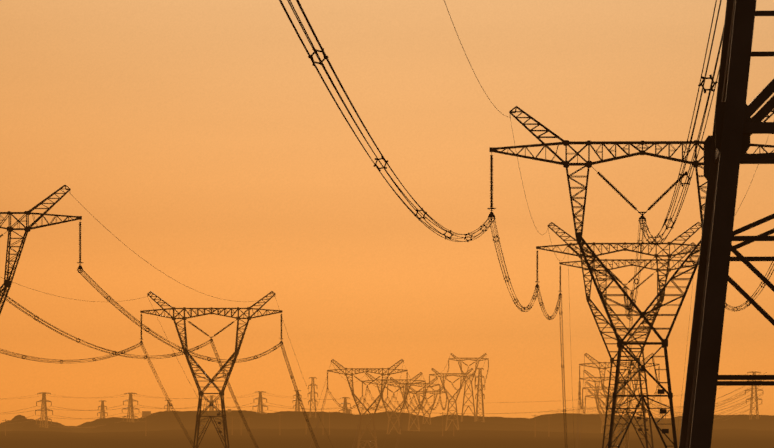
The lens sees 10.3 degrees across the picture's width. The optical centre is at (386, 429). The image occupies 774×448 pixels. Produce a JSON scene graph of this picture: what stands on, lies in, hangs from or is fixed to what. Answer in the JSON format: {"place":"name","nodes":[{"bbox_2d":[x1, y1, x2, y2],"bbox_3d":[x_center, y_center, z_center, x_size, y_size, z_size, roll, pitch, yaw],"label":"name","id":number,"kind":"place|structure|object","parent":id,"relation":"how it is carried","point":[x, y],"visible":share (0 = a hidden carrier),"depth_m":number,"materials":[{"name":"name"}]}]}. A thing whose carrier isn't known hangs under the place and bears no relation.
{"place":"outdoors","nodes":[
{"label":"outdoors","id":0,"kind":"place"},
{"bbox_2d":[0,410,773,447],"bbox_3d":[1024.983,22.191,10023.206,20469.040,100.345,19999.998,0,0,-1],"label":"ground","id":1,"kind":"structure","parent":0,"point":[286,429],"depth_m":2814.14,"materials":[{"name":"soil"}]},
{"bbox_2d":[0,185,83,313],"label":"tower","id":2,"kind":"structure","parent":1,"relation":"on","point":[8,282],"depth_m":729.83,"materials":[{"name":"metal"}]},
{"bbox_2d":[35,392,52,427],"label":"tower","id":3,"kind":"structure","parent":1,"relation":"on","point":[43,400],"depth_m":4813.31,"materials":[{"name":"metal"}]},
{"bbox_2d":[97,400,107,417],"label":"tower","id":4,"kind":"structure","parent":1,"relation":"on","point":[102,409],"depth_m":6984.54,"materials":[{"name":"metal"}]},
{"bbox_2d":[123,393,137,421],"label":"tower","id":5,"kind":"structure","parent":1,"relation":"on","point":[130,399],"depth_m":5372.07,"materials":[{"name":"metal"}]},
{"bbox_2d":[164,400,172,410],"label":"tower","id":6,"kind":"structure","parent":1,"relation":"on","point":[167,405],"depth_m":7354.92,"materials":[{"name":"metal"}]},
{"bbox_2d":[139,291,282,447],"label":"tower","id":7,"kind":"structure","parent":1,"relation":"on","point":[234,355],"depth_m":1192.51,"materials":[{"name":"metal"}]},
{"bbox_2d":[207,395,215,410],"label":"tower","id":8,"kind":"structure","parent":1,"relation":"on","point":[210,401],"depth_m":7356.84,"materials":[{"name":"metal"}]},
{"bbox_2d":[142,409,350,417],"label":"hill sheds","id":9,"kind":"object","parent":1,"relation":"on","point":[147,413],"visible":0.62,"depth_m":5888.65,"materials":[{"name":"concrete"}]},
{"bbox_2d":[253,391,267,413],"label":"tower","id":10,"kind":"structure","parent":1,"relation":"on","point":[260,397],"depth_m":5824.81,"materials":[{"name":"metal"}]},
{"bbox_2d":[293,390,301,410],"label":"tower","id":11,"kind":"structure","parent":1,"relation":"on","point":[296,405],"depth_m":8226.36,"materials":[{"name":"metal"}]},
{"bbox_2d":[308,377,317,417],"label":"tower","id":12,"kind":"structure","parent":1,"relation":"on","point":[312,395],"depth_m":5377.22,"materials":[{"name":"metal"}]},
{"bbox_2d":[339,397,351,412],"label":"tower","id":13,"kind":"structure","parent":1,"relation":"on","point":[345,403],"depth_m":6660.88,"materials":[{"name":"metal"}]},
{"bbox_2d":[327,359,407,447],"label":"tower","id":14,"kind":"structure","parent":1,"relation":"on","point":[378,398],"depth_m":2103.29,"materials":[{"name":"metal"}]},
{"bbox_2d":[0,0,773,447],"bbox_3d":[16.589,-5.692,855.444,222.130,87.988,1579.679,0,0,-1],"label":"conductors","id":15,"kind":"object","parent":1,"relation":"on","point":[486,226],"visible":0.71,"depth_m":554.05,"materials":[{"name":"metal"}]},
{"bbox_2d":[361,372,425,433],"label":"tower","id":16,"kind":"structure","parent":1,"relation":"on","point":[383,400],"depth_m":2666.98,"materials":[{"name":"metal"}]},
{"bbox_2d":[387,377,440,430],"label":"tower","id":17,"kind":"structure","parent":1,"relation":"on","point":[419,404],"depth_m":3195.51,"materials":[{"name":"metal"}]},
{"bbox_2d":[410,387,446,423],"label":"tower","id":18,"kind":"structure","parent":1,"relation":"on","point":[419,395],"depth_m":4230.22,"materials":[{"name":"metal"}]},
{"bbox_2d":[429,368,475,430],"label":"tower","id":19,"kind":"structure","parent":1,"relation":"on","point":[454,401],"depth_m":3665.80,"materials":[{"name":"metal"}]},
{"bbox_2d":[448,353,488,421],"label":"tower","id":20,"kind":"structure","parent":1,"relation":"on","point":[477,360],"depth_m":4231.12,"materials":[{"name":"metal"}]},
{"bbox_2d":[475,368,484,421],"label":"tower","id":21,"kind":"structure","parent":1,"relation":"on","point":[478,384],"depth_m":4824.75,"materials":[{"name":"metal"}]},
{"bbox_2d":[582,381,630,432],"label":"tower","id":22,"kind":"structure","parent":1,"relation":"on","point":[598,405],"depth_m":3527.80,"materials":[{"name":"metal"}]},
{"bbox_2d":[585,390,627,424],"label":"tower","id":23,"kind":"structure","parent":1,"relation":"on","point":[591,393],"depth_m":3960.45,"materials":[{"name":"metal"}]},
{"bbox_2d":[579,370,640,435],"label":"tower","id":24,"kind":"structure","parent":1,"relation":"on","point":[597,386],"depth_m":2750.50,"materials":[{"name":"metal"}]},
{"bbox_2d":[535,222,700,447],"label":"tower","id":25,"kind":"structure","parent":1,"relation":"on","point":[661,299],"depth_m":954.29,"materials":[{"name":"metal"}]},
{"bbox_2d":[579,353,659,447],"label":"tower","id":26,"kind":"structure","parent":1,"relation":"on","point":[603,389],"depth_m":2114.42,"materials":[{"name":"metal"}]},
{"bbox_2d":[559,242,696,447],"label":"tower","id":27,"kind":"structure","parent":1,"relation":"on","point":[610,308],"depth_m":1171.92,"materials":[{"name":"metal"}]},
{"bbox_2d":[487,106,773,447],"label":"tower","id":28,"kind":"structure","parent":1,"relation":"on","point":[566,164],"depth_m":555.03,"materials":[{"name":"metal"}]},
{"bbox_2d":[638,393,647,417],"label":"tower","id":29,"kind":"structure","parent":1,"relation":"on","point":[641,407],"depth_m":7006.04,"materials":[{"name":"metal"}]},
{"bbox_2d":[679,0,773,447],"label":"tower","id":30,"kind":"structure","parent":1,"relation":"on","point":[727,143],"depth_m":63.12,"materials":[{"name":"metal"}]},
{"bbox_2d":[745,371,762,419],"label":"tower","id":31,"kind":"structure","parent":1,"relation":"on","point":[756,390],"depth_m":4670.99,"materials":[{"name":"metal"}]},
{"bbox_2d":[0,0,773,425],"label":"sky","id":32,"kind":"structure","parent":0,"point":[205,136],"materials":[{"name":"orange"}]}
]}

